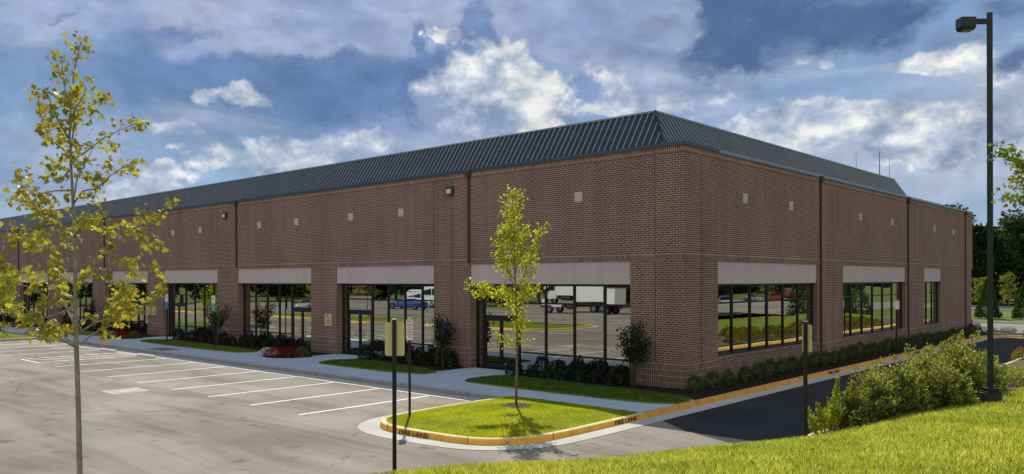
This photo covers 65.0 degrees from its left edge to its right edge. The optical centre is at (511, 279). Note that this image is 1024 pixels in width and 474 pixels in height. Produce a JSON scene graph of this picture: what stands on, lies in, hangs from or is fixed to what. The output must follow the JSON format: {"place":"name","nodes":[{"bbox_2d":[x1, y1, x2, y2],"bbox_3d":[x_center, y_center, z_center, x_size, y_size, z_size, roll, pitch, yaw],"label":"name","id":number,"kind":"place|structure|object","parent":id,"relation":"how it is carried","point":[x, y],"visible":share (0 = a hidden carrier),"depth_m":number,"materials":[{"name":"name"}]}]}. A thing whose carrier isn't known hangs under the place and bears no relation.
{"place":"outdoors","nodes":[
{"label":"outdoors","id":0,"kind":"place"},
{"bbox_2d":[0,332,32,338],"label":"lawn","id":1,"kind":"structure","parent":0,"point":[12,336],"depth_m":55.05,"materials":[{"name":"plant"}]},
{"bbox_2d":[0,265,25,333],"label":"young tree","id":2,"kind":"object","parent":1,"relation":"on","point":[3,284],"visible":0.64,"depth_m":55.66,"materials":[{"name":"yellow plant"}]},
{"bbox_2d":[0,31,180,473],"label":"maple tree","id":3,"kind":"object","parent":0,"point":[120,296],"visible":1,"depth_m":11.98,"materials":[{"name":"green plant"}]},
{"bbox_2d":[2,325,692,412],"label":"sidewalk","id":4,"kind":"structure","parent":0,"point":[454,379],"depth_m":33.61,"materials":[{"name":"concrete"}]},
{"bbox_2d":[73,328,136,333],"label":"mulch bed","id":5,"kind":"object","parent":4,"relation":"on","point":[92,330],"visible":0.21,"depth_m":61.94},
{"bbox_2d":[78,296,98,330],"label":"crape myrtle","id":6,"kind":"object","parent":5,"relation":"on","point":[90,311],"visible":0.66,"depth_m":61.66,"materials":[{"name":"green plant"}]},
{"bbox_2d":[140,339,257,352],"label":"lawn","id":7,"kind":"structure","parent":4,"relation":"on","point":[204,348],"depth_m":46.46,"materials":[{"name":"plant"}]},
{"bbox_2d":[211,295,214,345],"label":"sign post","id":8,"kind":"object","parent":7,"relation":"on","point":[213,302],"visible":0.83,"depth_m":46.69,"materials":[{"name":"white metal"}]},
{"bbox_2d":[168,339,294,350],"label":"mulch bed","id":9,"kind":"object","parent":4,"relation":"on","point":[243,346],"visible":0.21,"depth_m":47.48,"materials":[{"name":"brown soil"}]},
{"bbox_2d":[201,301,231,344],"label":"crape myrtle","id":10,"kind":"object","parent":9,"relation":"on","point":[218,325],"visible":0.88,"depth_m":48.10,"materials":[{"name":"green plant"}]},
{"bbox_2d":[263,354,311,357],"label":"mulch bed","id":11,"kind":"object","parent":4,"relation":"on","point":[290,356],"visible":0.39,"depth_m":40.56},
{"bbox_2d":[294,346,309,356],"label":"golden shrub","id":12,"kind":"object","parent":11,"relation":"on","point":[299,349],"visible":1,"depth_m":40.38,"materials":[{"name":"green plant"}]},
{"bbox_2d":[319,359,436,373],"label":"lawn","id":13,"kind":"structure","parent":4,"relation":"on","point":[364,361],"depth_m":35.56,"materials":[{"name":"plant"}]},
{"bbox_2d":[356,357,467,370],"bbox_3d":[-4.947,3.950,37.308,6.950,0.123,2.125,0,0,42],"label":"mulch bed","id":14,"kind":"object","parent":4,"relation":"on","point":[435,367],"visible":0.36,"depth_m":35.78,"materials":[{"name":"brown soil"}]},
{"bbox_2d":[357,344,374,358],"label":"holly shrub","id":15,"kind":"object","parent":14,"relation":"on","point":[366,349],"visible":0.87,"depth_m":39.59,"materials":[{"name":"green plant"}]},
{"bbox_2d":[369,344,388,359],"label":"holly shrub","id":16,"kind":"object","parent":14,"relation":"on","point":[374,357],"visible":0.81,"depth_m":38.86,"materials":[{"name":"green plant"}]},
{"bbox_2d":[397,344,417,362],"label":"holly shrub","id":17,"kind":"object","parent":14,"relation":"on","point":[401,359],"visible":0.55,"depth_m":37.35,"materials":[{"name":"green plant"}]},
{"bbox_2d":[412,351,431,364],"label":"holly shrub","id":18,"kind":"object","parent":14,"relation":"on","point":[416,360],"visible":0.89,"depth_m":36.59,"materials":[{"name":"green plant"}]},
{"bbox_2d":[426,344,446,365],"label":"holly shrub","id":19,"kind":"object","parent":14,"relation":"on","point":[431,355],"visible":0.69,"depth_m":36.12,"materials":[{"name":"green plant"}]},
{"bbox_2d":[428,313,458,366],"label":"crape myrtle","id":20,"kind":"object","parent":14,"relation":"on","point":[441,338],"visible":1,"depth_m":35.29,"materials":[{"name":"green plant"}]},
{"bbox_2d":[438,349,459,367],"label":"holly shrub","id":21,"kind":"object","parent":14,"relation":"on","point":[453,355],"visible":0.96,"depth_m":35.56,"materials":[{"name":"green plant"}]},
{"bbox_2d":[0,110,972,388],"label":"office building","id":22,"kind":"structure","parent":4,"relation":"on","point":[700,250],"depth_m":37.26,"materials":[{"name":"brick"}]},
{"bbox_2d":[24,282,47,322],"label":"window","id":23,"kind":"structure","parent":22,"relation":"in","point":[30,301],"depth_m":74.33,"materials":[{"name":"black glass"}]},
{"bbox_2d":[63,283,92,327],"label":"window","id":24,"kind":"structure","parent":22,"relation":"in","point":[86,293],"depth_m":66.26,"materials":[{"name":"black glass"}]},
{"bbox_2d":[110,283,147,331],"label":"window","id":25,"kind":"structure","parent":22,"relation":"in","point":[142,287],"depth_m":59.31,"materials":[{"name":"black glass"}]},
{"bbox_2d":[138,303,143,332],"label":"door","id":26,"kind":"structure","parent":22,"relation":"in","point":[140,318],"depth_m":58.73,"materials":[{"name":"clear glass"}]},
{"bbox_2d":[172,305,178,335],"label":"door","id":27,"kind":"structure","parent":22,"relation":"in","point":[175,308],"depth_m":55.12,"materials":[{"name":"clear glass"}]},
{"bbox_2d":[179,305,184,336],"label":"door","id":28,"kind":"structure","parent":22,"relation":"in","point":[181,307],"depth_m":54.44,"materials":[{"name":"clear glass"}]},
{"bbox_2d":[169,283,217,339],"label":"window","id":29,"kind":"structure","parent":22,"relation":"in","point":[195,296],"depth_m":53.19,"materials":[{"name":"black glass"}]},
{"bbox_2d":[243,283,310,347],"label":"window","id":30,"kind":"structure","parent":22,"relation":"in","point":[268,308],"depth_m":46.82,"materials":[{"name":"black glass"}]},
{"bbox_2d":[293,310,301,348],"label":"door","id":31,"kind":"structure","parent":22,"relation":"in","point":[297,314],"depth_m":45.16,"materials":[{"name":"clear glass"}]},
{"bbox_2d":[302,310,310,349],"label":"door","id":32,"kind":"structure","parent":22,"relation":"in","point":[306,315],"depth_m":44.57,"materials":[{"name":"clear glass"}]},
{"bbox_2d":[348,312,359,354],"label":"door","id":33,"kind":"structure","parent":22,"relation":"in","point":[353,318],"depth_m":41.65,"materials":[{"name":"clear glass"}]},
{"bbox_2d":[360,313,370,355],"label":"door","id":34,"kind":"structure","parent":22,"relation":"in","point":[365,318],"depth_m":41.03,"materials":[{"name":"clear glass"}]},
{"bbox_2d":[342,283,433,360],"bbox_3d":[-6.089,2.054,39.779,7.550,3.680,0.110,0,0,42],"label":"window","id":35,"kind":"structure","parent":22,"relation":"in","point":[385,303],"depth_m":39.58,"materials":[{"name":"clear glass"}]},
{"bbox_2d":[485,318,500,368],"bbox_3d":[-0.839,2.792,34.971,0.945,2.160,0.154,0,0,42],"label":"door","id":36,"kind":"structure","parent":22,"relation":"in","point":[492,349],"depth_m":35.04,"materials":[{"name":"clear glass"}]},
{"bbox_2d":[501,319,515,369],"bbox_3d":[-0.123,2.790,34.324,0.945,2.160,0.154,0,0,42],"label":"door","id":37,"kind":"structure","parent":22,"relation":"in","point":[507,354],"depth_m":34.45,"materials":[{"name":"clear glass"}]},
{"bbox_2d":[476,284,629,380],"bbox_3d":[1.575,2.036,32.860,8.400,3.680,0.110,0,0,42],"label":"window","id":38,"kind":"structure","parent":22,"relation":"in","point":[569,322],"depth_m":32.22,"materials":[{"name":"clear glass"}]},
{"bbox_2d":[718,283,812,355],"bbox_3d":[10.719,1.548,33.818,0.110,2.743,9.650,0,0,42],"label":"window","id":39,"kind":"structure","parent":22,"relation":"in","point":[751,317],"depth_m":33.44,"materials":[{"name":"clear glass"}]},
{"bbox_2d":[843,282,901,336],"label":"window","id":40,"kind":"structure","parent":22,"relation":"in","point":[868,307],"depth_m":43.38,"materials":[{"name":"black glass"}]},
{"bbox_2d":[924,281,937,324],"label":"window","id":41,"kind":"structure","parent":22,"relation":"in","point":[930,287],"depth_m":51.87,"materials":[{"name":"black glass"}]},
{"bbox_2d":[465,374,691,403],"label":"lawn","id":42,"kind":"structure","parent":4,"relation":"on","point":[603,397],"depth_m":27.52,"materials":[{"name":"plant"}]},
{"bbox_2d":[514,372,685,395],"bbox_3d":[3.317,3.932,30.047,8.450,0.121,1.825,0,0,42],"label":"mulch bed","id":43,"kind":"object","parent":4,"relation":"on","point":[657,389],"visible":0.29,"depth_m":28.71,"materials":[{"name":"brown soil"}]},
{"bbox_2d":[504,358,523,373],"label":"holly shrub","id":44,"kind":"object","parent":43,"relation":"on","point":[510,363],"visible":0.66,"depth_m":32.89,"materials":[{"name":"green plant"}]},
{"bbox_2d":[545,359,565,377],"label":"holly shrub","id":45,"kind":"object","parent":43,"relation":"on","point":[558,365],"visible":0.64,"depth_m":31.63,"materials":[{"name":"green plant"}]},
{"bbox_2d":[564,360,587,379],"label":"holly shrub","id":46,"kind":"object","parent":43,"relation":"on","point":[576,366],"visible":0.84,"depth_m":30.91,"materials":[{"name":"green plant"}]},
{"bbox_2d":[610,364,630,384],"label":"holly shrub","id":47,"kind":"object","parent":43,"relation":"on","point":[622,373],"visible":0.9,"depth_m":29.52,"materials":[{"name":"green plant"}]},
{"bbox_2d":[613,317,655,386],"bbox_3d":[4.458,2.633,28.988,1.540,2.518,1.423,0,0,17],"label":"crape myrtle","id":48,"kind":"object","parent":43,"relation":"on","point":[632,353],"visible":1,"depth_m":28.92,"materials":[{"name":"green plant"}]},
{"bbox_2d":[0,340,727,473],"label":"parking lot","id":49,"kind":"structure","parent":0,"point":[161,427],"depth_m":22.31,"materials":[{"name":"grey asphalt"}]},
{"bbox_2d":[100,387,150,394],"bbox_3d":[-14.104,4.082,29.323,1.360,0.032,1.320,0,0,42],"label":"storm inlet","id":50,"kind":"object","parent":49,"relation":"on","point":[124,391],"visible":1,"depth_m":29.35,"materials":[{"name":"paint"}]},
{"bbox_2d":[5,340,469,414],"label":"parking markings","id":51,"kind":"object","parent":49,"relation":"on","point":[231,383],"visible":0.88,"depth_m":32.67,"materials":[{"name":"white paint"}]},
{"bbox_2d":[2,331,503,398],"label":"kerb","id":52,"kind":"structure","parent":49,"relation":"on","point":[405,385],"depth_m":34.11,"materials":[{"name":"concrete"}]},
{"bbox_2d":[44,340,483,400],"bbox_3d":[-33.313,4.118,56.021,88.360,0.006,0.564,0,0,42],"label":"gutter","id":53,"kind":"object","parent":49,"relation":"on","point":[359,383],"visible":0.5,"depth_m":33.90,"materials":[{"name":"grey concrete"}]},
{"bbox_2d":[358,412,660,449],"bbox_3d":[-0.447,4.044,22.627,6.692,0.006,6.879,0,0,42],"label":"gutter","id":54,"kind":"object","parent":49,"relation":"on","point":[371,426],"visible":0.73,"depth_m":20.49,"materials":[{"name":"concrete"}]},
{"bbox_2d":[380,396,644,444],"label":"kerb","id":55,"kind":"structure","parent":49,"relation":"on","point":[385,425],"depth_m":20.49,"materials":[{"name":"yellow concrete"}]},
{"bbox_2d":[386,396,636,437],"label":"lawn","id":56,"kind":"structure","parent":0,"point":[465,428],"depth_m":21.84,"materials":[{"name":"plant"}]},
{"bbox_2d":[406,318,412,416],"bbox_3d":[-2.881,2.697,22.605,0.190,3.218,0.092,0,0,-8],"label":"sign post","id":57,"kind":"object","parent":56,"relation":"on","point":[409,329],"visible":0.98,"depth_m":22.57,"materials":[{"name":"grey metal"}]},
{"bbox_2d":[463,184,550,403],"bbox_3d":[-0.143,0.564,24.139,2.693,6.859,1.253,0,0,0],"label":"young tree","id":58,"kind":"object","parent":56,"relation":"on","point":[520,241],"visible":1,"depth_m":24.06,"materials":[{"name":"green plant"}]},
{"bbox_2d":[0,0,1023,225],"label":"sky","id":59,"kind":"structure","parent":0,"point":[228,90],"materials":[{"name":"blue"}]},
{"bbox_2d":[307,310,1023,330],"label":"driveway","id":60,"kind":"structure","parent":0,"point":[1019,327],"depth_m":68.78,"materials":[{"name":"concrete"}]},
{"bbox_2d":[671,332,986,399],"bbox_3d":[19.339,3.942,42.308,2.100,0.230,42.500,0,0,42],"label":"mulch bed","id":61,"kind":"object","parent":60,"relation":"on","point":[714,391],"visible":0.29,"depth_m":31.79,"materials":[{"name":"brown soil"}]},
{"bbox_2d":[686,374,705,392],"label":"boxwood","id":62,"kind":"object","parent":61,"relation":"on","point":[701,385],"visible":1,"depth_m":27.43,"materials":[{"name":"green plant"}]},
{"bbox_2d":[703,369,722,388],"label":"boxwood","id":63,"kind":"object","parent":61,"relation":"on","point":[718,382],"visible":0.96,"depth_m":28.29,"materials":[{"name":"green plant"}]},
{"bbox_2d":[721,368,737,385],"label":"boxwood","id":64,"kind":"object","parent":61,"relation":"on","point":[731,373],"visible":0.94,"depth_m":29.14,"materials":[{"name":"green plant"}]},
{"bbox_2d":[736,365,753,382],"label":"boxwood","id":65,"kind":"object","parent":61,"relation":"on","point":[742,373],"visible":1,"depth_m":30.08,"materials":[{"name":"green plant"}]},
{"bbox_2d":[751,361,770,379],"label":"boxwood","id":66,"kind":"object","parent":61,"relation":"on","point":[756,368],"visible":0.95,"depth_m":31.04,"materials":[{"name":"green plant"}]},
{"bbox_2d":[761,358,780,376],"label":"boxwood","id":67,"kind":"object","parent":61,"relation":"on","point":[771,363],"visible":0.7,"depth_m":31.82,"materials":[{"name":"green plant"}]},
{"bbox_2d":[773,357,792,373],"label":"boxwood","id":68,"kind":"object","parent":61,"relation":"on","point":[784,365],"visible":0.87,"depth_m":32.71,"materials":[{"name":"green plant"}]},
{"bbox_2d":[785,355,800,371],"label":"boxwood","id":69,"kind":"object","parent":61,"relation":"on","point":[793,358],"visible":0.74,"depth_m":33.46,"materials":[{"name":"green plant"}]},
{"bbox_2d":[808,351,823,367],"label":"boxwood","id":70,"kind":"object","parent":61,"relation":"on","point":[816,359],"visible":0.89,"depth_m":35.11,"materials":[{"name":"green plant"}]},
{"bbox_2d":[817,350,835,365],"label":"boxwood","id":71,"kind":"object","parent":61,"relation":"on","point":[826,360],"visible":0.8,"depth_m":35.95,"materials":[{"name":"green plant"}]},
{"bbox_2d":[836,346,852,360],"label":"boxwood","id":72,"kind":"object","parent":61,"relation":"on","point":[846,351],"visible":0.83,"depth_m":37.63,"materials":[{"name":"green plant"}]},
{"bbox_2d":[852,339,868,357],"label":"boxwood","id":73,"kind":"object","parent":61,"relation":"on","point":[860,345],"visible":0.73,"depth_m":39.35,"materials":[{"name":"green plant"}]},
{"bbox_2d":[645,337,1013,420],"bbox_3d":[19.329,4.000,38.868,2.104,0.006,43.880,0,0,42],"label":"gutter","id":74,"kind":"object","parent":60,"relation":"on","point":[670,415],"visible":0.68,"depth_m":28.32,"materials":[{"name":"concrete"}]},
{"bbox_2d":[640,335,1022,417],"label":"kerb","id":75,"kind":"structure","parent":60,"relation":"on","point":[677,407],"depth_m":29.53,"materials":[{"name":"concrete"}]},
{"bbox_2d":[993,331,1023,334],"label":"gravel corner","id":76,"kind":"object","parent":60,"relation":"on","point":[1011,333],"visible":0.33,"depth_m":57.23,"materials":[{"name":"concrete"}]},
{"bbox_2d":[976,326,1016,332],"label":"riprap","id":77,"kind":"object","parent":76,"relation":"on","point":[1002,329],"visible":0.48,"depth_m":57.93,"materials":[{"name":"stone"}]},
{"bbox_2d":[359,385,1023,473],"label":"hill","id":78,"kind":"structure","parent":0,"point":[890,448],"depth_m":12.01,"materials":[{"name":"green plant"}]},
{"bbox_2d":[385,319,403,471],"bbox_3d":[-2.101,2.323,14.364,0.350,3.233,0.089,0,0,0],"label":"sign post","id":79,"kind":"object","parent":78,"relation":"on","point":[394,338],"visible":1,"depth_m":14.33,"materials":[{"name":"black metal"}]},
{"bbox_2d":[802,321,811,436],"bbox_3d":[6.439,2.412,17.620,0.086,2.997,0.340,0,0,-16],"label":"sign post","id":80,"kind":"object","parent":78,"relation":"on","point":[806,338],"visible":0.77,"depth_m":17.59,"materials":[{"name":"black metal"}]},
{"bbox_2d":[819,359,1023,434],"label":"mulch bed","id":81,"kind":"object","parent":78,"relation":"on","point":[1020,363],"visible":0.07,"depth_m":24.02,"materials":[{"name":"brown soil"}]},
{"bbox_2d":[808,375,846,435],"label":"bright shrub","id":82,"kind":"object","parent":81,"relation":"on","point":[826,416],"visible":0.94,"depth_m":18.35,"materials":[{"name":"green plant"}]},
{"bbox_2d":[836,379,856,430],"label":"bright shrub","id":83,"kind":"object","parent":81,"relation":"on","point":[847,391],"visible":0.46,"depth_m":18.79,"materials":[{"name":"green plant"}]},
{"bbox_2d":[821,384,877,431],"bbox_3d":[7.897,3.074,18.823,1.306,1.290,1.305,0,0,42],"label":"holly bush","id":84,"kind":"object","parent":81,"relation":"on","point":[858,412],"visible":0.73,"depth_m":18.59,"materials":[{"name":"green plant"}]},
{"bbox_2d":[844,367,905,421],"bbox_3d":[8.639,2.817,19.300,1.472,1.472,1.447,0,0,8],"label":"holly bush","id":85,"kind":"object","parent":81,"relation":"on","point":[874,389],"visible":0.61,"depth_m":19.05,"materials":[{"name":"green plant"}]},
{"bbox_2d":[860,356,913,413],"bbox_3d":[9.642,2.771,20.635,1.578,1.580,1.585,0,0,42],"label":"holly bush","id":86,"kind":"object","parent":81,"relation":"on","point":[871,369],"visible":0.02,"depth_m":20.80,"materials":[{"name":"green plant"}]},
{"bbox_2d":[871,354,936,416],"bbox_3d":[9.493,2.598,19.684,1.589,1.568,1.603,0,0,42],"label":"holly bush","id":87,"kind":"object","parent":81,"relation":"on","point":[912,389],"visible":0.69,"depth_m":19.35,"materials":[{"name":"green plant"}]},
{"bbox_2d":[903,342,952,387],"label":"holly bush","id":88,"kind":"object","parent":81,"relation":"on","point":[924,361],"visible":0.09,"depth_m":20.76,"materials":[{"name":"green plant"}]},
{"bbox_2d":[898,353,962,410],"bbox_3d":[10.331,2.561,19.956,1.555,1.548,1.495,0,0,-5],"label":"holly bush","id":89,"kind":"object","parent":81,"relation":"on","point":[933,378],"visible":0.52,"depth_m":19.54,"materials":[{"name":"green plant"}]},
{"bbox_2d":[931,366,978,406],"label":"holly bush","id":90,"kind":"object","parent":81,"relation":"on","point":[966,393],"visible":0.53,"depth_m":19.62,"materials":[{"name":"green plant"}]},
{"bbox_2d":[933,335,977,383],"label":"holly bush","id":91,"kind":"object","parent":81,"relation":"on","point":[941,345],"visible":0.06,"depth_m":22.69,"materials":[{"name":"green plant"}]},
{"bbox_2d":[931,329,995,399],"bbox_3d":[11.710,2.307,21.097,1.655,1.998,1.653,0,0,42],"label":"holly bush","id":92,"kind":"object","parent":81,"relation":"on","point":[962,363],"visible":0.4,"depth_m":20.83,"materials":[{"name":"green plant"}]},
{"bbox_2d":[956,330,1007,396],"bbox_3d":[12.581,2.335,21.806,1.508,1.954,1.481,0,0,42],"label":"holly bush","id":93,"kind":"object","parent":81,"relation":"on","point":[997,373],"visible":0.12,"depth_m":21.55,"materials":[{"name":"green plant"}]},
{"bbox_2d":[970,349,1008,389],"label":"holly bush","id":94,"kind":"object","parent":81,"relation":"on","point":[1005,370],"visible":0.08,"depth_m":22.57,"materials":[{"name":"green plant"}]},
{"bbox_2d":[1001,368,1023,387],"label":"shrub","id":95,"kind":"object","parent":81,"relation":"on","point":[1015,373],"visible":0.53,"depth_m":23.62,"materials":[{"name":"green plant"}]},
{"bbox_2d":[1011,346,1023,359],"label":"gold shrub","id":96,"kind":"object","parent":81,"relation":"on","point":[1016,352],"visible":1,"depth_m":37.67,"materials":[{"name":"brown plant"}]},
{"bbox_2d":[956,12,1001,403],"bbox_3d":[11.402,-1.489,19.600,0.996,10.021,0.472,0,0,0],"label":"street lamp","id":97,"kind":"object","parent":78,"relation":"on","point":[990,392],"visible":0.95,"depth_m":19.54,"materials":[{"name":"black metal"}]},
{"bbox_2d":[986,140,1023,210],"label":"maple tree","id":98,"kind":"object","parent":78,"relation":"on","point":[1017,161],"visible":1,"depth_m":14.18,"materials":[{"name":"green plant"}]},
{"bbox_2d":[663,331,1023,443],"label":"service lane","id":99,"kind":"structure","parent":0,"point":[777,415],"depth_m":24.13,"materials":[{"name":"black asphalt"}]},
{"bbox_2d":[971,292,1015,305],"bbox_3d":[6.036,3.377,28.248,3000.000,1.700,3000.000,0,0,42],"label":"ground","id":100,"kind":"structure","parent":0,"point":[1011,302],"depth_m":125.15,"materials":[{"name":"green plant"}]},
{"bbox_2d":[945,203,981,281],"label":"broadleaf tree","id":101,"kind":"object","parent":100,"relation":"on","point":[974,221],"visible":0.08,"depth_m":117.78,"materials":[{"name":"green plant"}]},
{"bbox_2d":[971,223,1023,303],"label":"broadleaf tree","id":102,"kind":"object","parent":100,"relation":"on","point":[1001,265],"visible":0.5,"depth_m":115.84,"materials":[{"name":"green plant"}]},
{"bbox_2d":[994,208,1023,300],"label":"broadleaf tree","id":103,"kind":"object","parent":100,"relation":"on","point":[1014,225],"visible":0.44,"depth_m":121.44,"materials":[{"name":"green plant"}]},
{"bbox_2d":[971,308,1023,321],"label":"verge","id":104,"kind":"structure","parent":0,"point":[1007,314],"depth_m":78.35,"materials":[{"name":"green plant"}]},
{"bbox_2d":[971,276,986,301],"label":"young tree","id":105,"kind":"object","parent":104,"relation":"on","point":[980,284],"visible":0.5,"depth_m":100.09,"materials":[{"name":"green plant"}]},
{"bbox_2d":[973,280,1003,318],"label":"evergreen tree","id":106,"kind":"object","parent":104,"relation":"on","point":[982,298],"visible":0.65,"depth_m":77.77,"materials":[{"name":"green plant"}]},
{"bbox_2d":[995,271,1018,308],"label":"young tree","id":107,"kind":"object","parent":104,"relation":"on","point":[1008,283],"visible":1,"depth_m":103.85,"materials":[{"name":"green plant"}]},
{"bbox_2d":[1011,282,1023,318],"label":"evergreen tree","id":108,"kind":"object","parent":104,"relation":"on","point":[1017,310],"visible":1,"depth_m":75.97,"materials":[{"name":"green plant"}]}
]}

